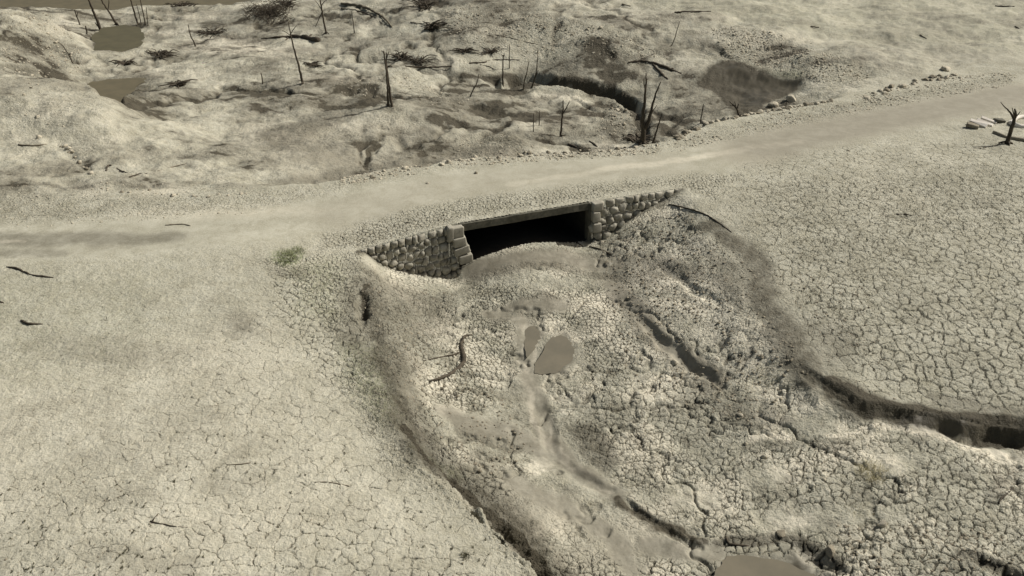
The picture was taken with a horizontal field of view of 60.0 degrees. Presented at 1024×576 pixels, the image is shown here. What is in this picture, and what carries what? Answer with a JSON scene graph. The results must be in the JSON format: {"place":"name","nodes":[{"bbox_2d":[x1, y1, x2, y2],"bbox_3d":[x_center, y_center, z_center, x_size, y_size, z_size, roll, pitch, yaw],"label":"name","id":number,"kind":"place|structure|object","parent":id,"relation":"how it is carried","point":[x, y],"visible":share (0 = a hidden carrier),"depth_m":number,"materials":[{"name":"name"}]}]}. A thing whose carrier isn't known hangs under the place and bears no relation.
{"place":"outdoors","nodes":[
{"label":"outdoors","id":0,"kind":"place"},
{"bbox_2d":[87,78,145,101],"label":"water","id":1,"kind":"structure","parent":0,"point":[118,89],"depth_m":64.72,"materials":[{"name":"brown liquid"}]},
{"bbox_2d":[91,25,144,51],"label":"water","id":2,"kind":"structure","parent":0,"point":[121,38],"depth_m":77.07,"materials":[{"name":"brown liquid"}]},
{"bbox_2d":[0,0,245,9],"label":"water","id":3,"kind":"structure","parent":0,"point":[96,4],"depth_m":93.61,"materials":[{"name":"brown liquid"}]},
{"bbox_2d":[0,0,1023,575],"bbox_3d":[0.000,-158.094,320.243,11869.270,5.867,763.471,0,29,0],"label":"ground","id":4,"kind":"structure","parent":0,"point":[146,360],"depth_m":35.23,"materials":[{"name":"beige soil"}]},
{"bbox_2d":[6,266,53,277],"bbox_3d":[-19.138,-0.618,35.101,2.406,0.147,0.205,11,31,19],"label":"driftwood","id":5,"kind":"object","parent":4,"relation":"on","point":[17,268],"visible":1,"depth_m":35.01,"materials":[{"name":"brown wood"}]},
{"bbox_2d":[20,319,41,324],"bbox_3d":[-17.329,1.266,31.936,0.937,0.116,0.188,8,30,14],"label":"driftwood","id":6,"kind":"object","parent":4,"relation":"on","point":[26,323],"visible":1,"depth_m":31.87,"materials":[{"name":"brown wood"}]},
{"bbox_2d":[18,144,46,145],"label":"driftwood","id":7,"kind":"object","parent":4,"relation":"on","point":[31,145],"visible":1,"depth_m":47.37,"materials":[{"name":"grey wood"}]},
{"bbox_2d":[88,0,101,29],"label":"dead tree","id":8,"kind":"object","parent":4,"relation":"on","point":[96,18],"visible":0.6,"depth_m":81.28,"materials":[{"name":"brown wood"}]},
{"bbox_2d":[101,0,118,25],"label":"dead tree","id":9,"kind":"object","parent":4,"relation":"on","point":[112,17],"visible":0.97,"depth_m":84.13,"materials":[{"name":"brown wood"}]},
{"bbox_2d":[105,164,127,172],"bbox_3d":[-20.003,-5.888,44.794,2.352,0.208,0.647,23,37,35],"label":"driftwood","id":10,"kind":"object","parent":4,"relation":"on","point":[108,165],"visible":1,"depth_m":45.15,"materials":[{"name":"brown wood"}]},
{"bbox_2d":[108,59,136,66],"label":"root heap","id":11,"kind":"object","parent":4,"relation":"on","point":[125,62],"visible":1,"depth_m":69.74,"materials":[{"name":"brown wood"}]},
{"bbox_2d":[130,0,139,24],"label":"dead tree","id":12,"kind":"object","parent":4,"relation":"on","point":[134,13],"visible":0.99,"depth_m":84.31,"materials":[{"name":"brown wood"}]},
{"bbox_2d":[145,48,178,60],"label":"brush pile","id":13,"kind":"object","parent":4,"relation":"on","point":[163,53],"visible":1,"depth_m":72.50,"materials":[{"name":"brown wood"}]},
{"bbox_2d":[150,513,187,527],"bbox_3d":[-9.087,6.241,23.586,1.030,0.105,0.344,9,30,16],"label":"driftwood","id":14,"kind":"object","parent":4,"relation":"on","point":[152,521],"visible":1,"depth_m":23.53,"materials":[{"name":"brown wood"}]},
{"bbox_2d":[158,79,197,88],"bbox_3d":[-24.331,-14.947,64.570,2.078,0.460,1.924,10,30,17],"label":"root heap","id":15,"kind":"object","parent":4,"relation":"on","point":[177,83],"visible":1,"depth_m":64.32,"materials":[{"name":"brown wood"}]},
{"bbox_2d":[163,1,196,6],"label":"brush pile","id":16,"kind":"object","parent":4,"relation":"on","point":[183,3],"visible":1,"depth_m":91.95,"materials":[{"name":"brown wood"}]},
{"bbox_2d":[193,26,226,37],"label":"brush pile","id":17,"kind":"object","parent":4,"relation":"on","point":[212,31],"visible":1,"depth_m":80.46,"materials":[{"name":"brown wood"}]},
{"bbox_2d":[0,428,506,575],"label":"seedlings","id":18,"kind":"object","parent":4,"relation":"on","point":[465,554],"visible":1,"depth_m":23.32,"materials":[{"name":"plant"}]},
{"bbox_2d":[239,0,295,24],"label":"brush pile","id":19,"kind":"object","parent":4,"relation":"on","point":[271,10],"visible":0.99,"depth_m":83.06,"materials":[{"name":"brown wood"}]},
{"bbox_2d":[273,0,298,9],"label":"brush pile","id":20,"kind":"object","parent":4,"relation":"on","point":[288,2],"visible":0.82,"depth_m":86.69,"materials":[{"name":"brown wood"}]},
{"bbox_2d":[274,246,305,266],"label":"grass","id":21,"kind":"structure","parent":4,"relation":"on","point":[288,251],"depth_m":36.84,"materials":[{"name":"green plant"}]},
{"bbox_2d":[261,34,320,44],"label":"fallen log","id":22,"kind":"object","parent":4,"relation":"on","point":[313,39],"visible":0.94,"depth_m":76.25,"materials":[{"name":"brown wood"}]},
{"bbox_2d":[284,22,303,85],"bbox_3d":[-15.227,-16.238,61.828,1.106,4.396,0.668,-12,31,-20],"label":"dead tree","id":23,"kind":"object","parent":4,"relation":"on","point":[301,77],"visible":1,"depth_m":62.03,"materials":[{"name":"brown wood"}]},
{"bbox_2d":[302,61,324,67],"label":"brush pile","id":24,"kind":"object","parent":4,"relation":"on","point":[314,64],"visible":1,"depth_m":67.75,"materials":[{"name":"brown wood"}]},
{"bbox_2d":[315,0,328,34],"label":"dead tree","id":25,"kind":"object","parent":4,"relation":"on","point":[326,32],"visible":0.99,"depth_m":75.65,"materials":[{"name":"brown wood"}]},
{"bbox_2d":[315,481,347,485],"bbox_3d":[-5.132,5.577,25.316,0.991,0.140,0.100,1,29,2],"label":"driftwood","id":26,"kind":"object","parent":4,"relation":"on","point":[331,482],"visible":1,"depth_m":25.32,"materials":[{"name":"beige wood"}]},
{"bbox_2d":[341,8,381,23],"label":"fallen log","id":27,"kind":"object","parent":4,"relation":"on","point":[360,11],"visible":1,"depth_m":82.77,"materials":[{"name":"brown wood"}]},
{"bbox_2d":[340,2,391,27],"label":"fallen log","id":28,"kind":"object","parent":4,"relation":"on","point":[367,8],"visible":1,"depth_m":83.25,"materials":[{"name":"brown wood"}]},
{"bbox_2d":[382,51,393,106],"bbox_3d":[-7.899,-13.232,56.318,0.624,3.745,0.474,9,30,16],"label":"dead tree","id":29,"kind":"object","parent":4,"relation":"on","point":[389,96],"visible":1,"depth_m":56.36,"materials":[{"name":"brown wood"}]},
{"bbox_2d":[377,50,411,61],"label":"brush pile","id":30,"kind":"object","parent":4,"relation":"on","point":[398,55],"visible":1,"depth_m":68.92,"materials":[{"name":"brown wood"}]},
{"bbox_2d":[361,225,472,277],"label":"stone wall","id":31,"kind":"structure","parent":4,"relation":"on","point":[454,235],"depth_m":39.05,"materials":[{"name":"grey stone"}]},
{"bbox_2d":[395,54,440,67],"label":"brush pile","id":32,"kind":"object","parent":4,"relation":"on","point":[417,61],"visible":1,"depth_m":68.33,"materials":[{"name":"brown wood"}]},
{"bbox_2d":[406,0,438,11],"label":"brush pile","id":33,"kind":"object","parent":4,"relation":"on","point":[423,4],"visible":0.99,"depth_m":80.53,"materials":[{"name":"brown wood"}]},
{"bbox_2d":[405,66,451,67],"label":"driftwood","id":34,"kind":"object","parent":4,"relation":"on","point":[427,67],"visible":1,"depth_m":67.53,"materials":[{"name":"brown wood"}]},
{"bbox_2d":[421,19,447,31],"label":"brush pile","id":35,"kind":"object","parent":4,"relation":"on","point":[431,27],"visible":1,"depth_m":74.61,"materials":[{"name":"brown wood"}]},
{"bbox_2d":[423,334,472,381],"bbox_3d":[-2.349,2.585,33.808,1.204,0.797,4.474,9,30,16],"label":"dead branch","id":36,"kind":"object","parent":4,"relation":"on","point":[463,361],"visible":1,"depth_m":33.70,"materials":[{"name":"brown wood"}]},
{"bbox_2d":[447,46,478,53],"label":"brush pile","id":37,"kind":"object","parent":4,"relation":"on","point":[466,49],"visible":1,"depth_m":69.70,"materials":[{"name":"brown wood"}]},
{"bbox_2d":[410,22,537,44],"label":"driftwood","id":38,"kind":"object","parent":4,"relation":"on","point":[456,28],"visible":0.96,"depth_m":73.47,"materials":[{"name":"brown wood"}]},
{"bbox_2d":[470,74,479,96],"bbox_3d":[-2.649,-14.144,62.260,0.810,1.805,0.141,0,29,0],"label":"dead tree","id":39,"kind":"object","parent":4,"relation":"on","point":[474,86],"visible":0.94,"depth_m":62.24,"materials":[{"name":"brown wood"}]},
{"bbox_2d":[479,45,499,54],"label":"brush pile","id":40,"kind":"object","parent":4,"relation":"on","point":[492,51],"visible":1,"depth_m":69.62,"materials":[{"name":"brown wood"}]},
{"bbox_2d":[469,59,516,68],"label":"driftwood","id":41,"kind":"object","parent":4,"relation":"on","point":[488,60],"visible":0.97,"depth_m":68.33,"materials":[{"name":"brown wood"}]},
{"bbox_2d":[500,54,504,86],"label":"dead tree","id":42,"kind":"object","parent":4,"relation":"on","point":[502,70],"visible":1,"depth_m":66.12,"materials":[{"name":"brown wood"}]},
{"bbox_2d":[0,4,1015,226],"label":"gravel","id":43,"kind":"structure","parent":4,"relation":"on","point":[570,155],"depth_m":59.48,"materials":[{"name":"grey gravel"}]},
{"bbox_2d":[4,212,1023,575],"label":"mud clods","id":44,"kind":"object","parent":4,"relation":"on","point":[670,380],"visible":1,"depth_m":32.56,"materials":[{"name":"beige soil"}]},
{"bbox_2d":[456,201,591,269],"bbox_3d":[-0.593,-3.463,43.602,7.171,3.181,6.620,-11,31,-19],"label":"culvert","id":45,"kind":"object","parent":4,"relation":"on","point":[562,224],"visible":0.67,"depth_m":42.02,"materials":[{"name":"concrete"}]},
{"bbox_2d":[523,62,528,89],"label":"dead tree","id":46,"kind":"object","parent":4,"relation":"on","point":[525,77],"visible":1,"depth_m":64.34,"materials":[{"name":"brown wood"}]},
{"bbox_2d":[530,53,538,88],"bbox_3d":[1.626,-15.866,64.433,0.633,3.082,0.154,2,29,3],"label":"dead tree","id":47,"kind":"object","parent":4,"relation":"on","point":[535,73],"visible":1,"depth_m":64.53,"materials":[{"name":"brown wood"}]},
{"bbox_2d":[559,100,569,136],"bbox_3d":[3.316,-10.467,55.794,0.586,2.694,0.353,18,34,29],"label":"dead tree","id":48,"kind":"object","parent":4,"relation":"on","point":[560,134],"visible":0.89,"depth_m":55.71,"materials":[{"name":"brown wood"}]},
{"bbox_2d":[589,246,614,256],"bbox_3d":[4.228,-1.708,41.252,0.206,0.241,1.780,-19,34,-31],"label":"driftwood","id":49,"kind":"object","parent":4,"relation":"on","point":[601,249],"visible":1,"depth_m":41.45,"materials":[{"name":"brown wood"}]},
{"bbox_2d":[588,189,680,243],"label":"stone wall","id":50,"kind":"structure","parent":4,"relation":"on","point":[597,226],"depth_m":41.95,"materials":[{"name":"grey stone"}]},
{"bbox_2d":[619,132,659,142],"bbox_3d":[7.745,-9.222,55.374,2.516,0.854,2.239,-18,34,-29],"label":"brush pile","id":51,"kind":"object","parent":4,"relation":"on","point":[632,138],"visible":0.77,"depth_m":55.18,"materials":[{"name":"brown wood"}]},
{"bbox_2d":[636,74,660,145],"bbox_3d":[8.076,-10.647,53.050,1.140,4.558,0.845,-13,31,-22],"label":"dead tree","id":52,"kind":"object","parent":4,"relation":"on","point":[644,127],"visible":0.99,"depth_m":53.09,"materials":[{"name":"brown wood"}]},
{"bbox_2d":[628,53,681,79],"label":"fallen log","id":53,"kind":"object","parent":4,"relation":"on","point":[654,64],"visible":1,"depth_m":65.54,"materials":[{"name":"brown wood"}]},
{"bbox_2d":[652,114,661,142],"bbox_3d":[8.879,-9.637,53.838,0.732,2.013,0.152,0,29,0],"label":"dead tree","id":54,"kind":"object","parent":4,"relation":"on","point":[656,131],"visible":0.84,"depth_m":53.92,"materials":[{"name":"brown wood"}]},
{"bbox_2d":[671,359,677,364],"bbox_3d":[6.123,2.795,33.331,0.252,0.194,0.282,-3,29,-5],"label":"rock","id":55,"kind":"object","parent":4,"relation":"on","point":[674,362],"visible":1,"depth_m":33.25,"materials":[{"name":"grey stone"}]},
{"bbox_2d":[674,11,710,12],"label":"fallen log","id":56,"kind":"object","parent":4,"relation":"on","point":[690,11],"visible":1,"depth_m":73.71,"materials":[{"name":"brown wood"}]},
{"bbox_2d":[668,204,731,232],"bbox_3d":[8.636,-3.296,40.606,0.231,0.353,4.073,-18,34,-29],"label":"root","id":57,"kind":"object","parent":4,"relation":"on","point":[699,212],"visible":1,"depth_m":40.60,"materials":[{"name":"brown wood"}]},
{"bbox_2d":[729,101,741,116],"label":"dead tree","id":58,"kind":"object","parent":4,"relation":"on","point":[738,113],"visible":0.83,"depth_m":56.29,"materials":[{"name":"brown wood"}]},
{"bbox_2d":[726,536,748,545],"bbox_3d":[6.587,7.512,26.030,0.720,0.104,0.253,15,32,25],"label":"driftwood","id":59,"kind":"object","parent":4,"relation":"on","point":[732,544],"visible":1,"depth_m":25.99,"materials":[{"name":"brown wood"}]},
{"bbox_2d":[767,101,778,106],"bbox_3d":[16.964,-11.853,57.594,0.729,0.537,0.640,0,23,-10],"label":"boulder","id":60,"kind":"object","parent":4,"relation":"on","point":[773,104],"visible":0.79,"depth_m":57.38,"materials":[{"name":"beige stone"}]},
{"bbox_2d":[776,530,784,537],"bbox_3d":[7.944,7.254,26.206,0.272,0.124,0.297,3,40,17],"label":"rock","id":61,"kind":"object","parent":4,"relation":"on","point":[781,533],"visible":1,"depth_m":26.15,"materials":[{"name":"beige stone"}]},
{"bbox_2d":[786,94,795,101],"bbox_3d":[18.324,-12.423,58.207,0.756,0.496,0.666,9,42,-15],"label":"boulder","id":62,"kind":"object","parent":4,"relation":"on","point":[790,98],"visible":0.99,"depth_m":58.01,"materials":[{"name":"beige stone"}]},
{"bbox_2d":[747,359,889,526],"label":"dry grass","id":63,"kind":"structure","parent":4,"relation":"on","point":[873,468],"depth_m":27.74,"materials":[{"name":"plant"}]},
{"bbox_2d":[825,545,835,557],"bbox_3d":[9.126,7.529,25.391,0.283,0.248,0.418,22,36,34],"label":"rock","id":64,"kind":"object","parent":4,"relation":"on","point":[830,551],"visible":1,"depth_m":25.30,"materials":[{"name":"beige stone"}]},
{"bbox_2d":[877,520,886,527],"bbox_3d":[10.812,6.903,25.878,0.320,0.295,0.233,-5,29,-9],"label":"rock","id":65,"kind":"object","parent":4,"relation":"on","point":[882,524],"visible":1,"depth_m":25.78,"materials":[{"name":"beige stone"}]},
{"bbox_2d":[941,66,950,71],"bbox_3d":[29.707,-14.964,60.792,0.647,0.478,0.852,23,31,26],"label":"boulder","id":66,"kind":"object","parent":4,"relation":"on","point":[946,68],"visible":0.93,"depth_m":60.52,"materials":[{"name":"beige stone"}]},
{"bbox_2d":[966,122,978,129],"bbox_3d":[25.958,-9.136,49.999,0.654,0.253,0.352,23,41,20],"label":"stone slab","id":67,"kind":"object","parent":4,"relation":"on","point":[972,125],"depth_m":49.90,"materials":[{"name":"grey stone"}]},
{"bbox_2d":[969,118,987,127],"bbox_3d":[26.473,-9.332,50.364,0.981,0.231,0.298,32,67,31],"label":"stone slab","id":68,"kind":"object","parent":4,"relation":"on","point":[982,124],"depth_m":50.24,"materials":[{"name":"grey stone"}]},
{"bbox_2d":[976,118,993,126],"bbox_3d":[26.935,-9.404,50.542,0.945,0.216,0.276,32,67,31],"label":"stone slab","id":69,"kind":"object","parent":4,"relation":"on","point":[986,122],"depth_m":50.44,"materials":[{"name":"beige stone"}]},
{"bbox_2d":[981,116,996,123],"bbox_3d":[27.398,-9.623,50.975,0.898,0.194,0.249,30,63,29],"label":"stone slab","id":70,"kind":"object","parent":4,"relation":"on","point":[988,120],"depth_m":50.91,"materials":[{"name":"beige stone"}]},
{"bbox_2d":[993,118,1005,122],"bbox_3d":[27.979,-9.619,50.908,0.634,0.193,0.408,5,28,-9],"label":"stone slab","id":71,"kind":"object","parent":4,"relation":"on","point":[1000,120],"depth_m":50.78,"materials":[{"name":"stone"}]},
{"bbox_2d":[998,487,1013,503],"bbox_3d":[14.917,6.248,26.804,1.113,0.120,0.082,-23,37,-35],"label":"driftwood","id":72,"kind":"object","parent":4,"relation":"on","point":[1002,497],"visible":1,"depth_m":26.71,"materials":[{"name":"brown wood"}]},
{"bbox_2d":[992,131,1023,141],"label":"stone slab","id":73,"kind":"structure","parent":4,"relation":"on","point":[1005,136],"depth_m":48.58,"materials":[{"name":"grey stone"}]},
{"bbox_2d":[998,103,1020,145],"bbox_3d":[26.467,-8.749,47.400,1.144,2.400,0.635,20,35,31],"label":"dead tree","id":74,"kind":"object","parent":4,"relation":"on","point":[1007,141],"visible":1,"depth_m":47.26,"materials":[{"name":"brown wood"}]},
{"bbox_2d":[1007,115,1023,127],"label":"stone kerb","id":75,"kind":"structure","parent":4,"relation":"on","point":[1018,125],"depth_m":50.43,"materials":[{"name":"beige stone"}]},
{"bbox_2d":[524,326,540,356],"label":"water","id":76,"kind":"structure","parent":0,"point":[532,335],"depth_m":35.67,"materials":[{"name":"brown liquid"}]},
{"bbox_2d":[534,335,574,373],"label":"water","id":77,"kind":"structure","parent":0,"point":[558,352],"depth_m":34.45,"materials":[{"name":"brown liquid"}]},
{"bbox_2d":[714,555,814,575],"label":"water","id":78,"kind":"structure","parent":0,"point":[742,565],"depth_m":25.27,"materials":[{"name":"brown liquid"}]}
]}

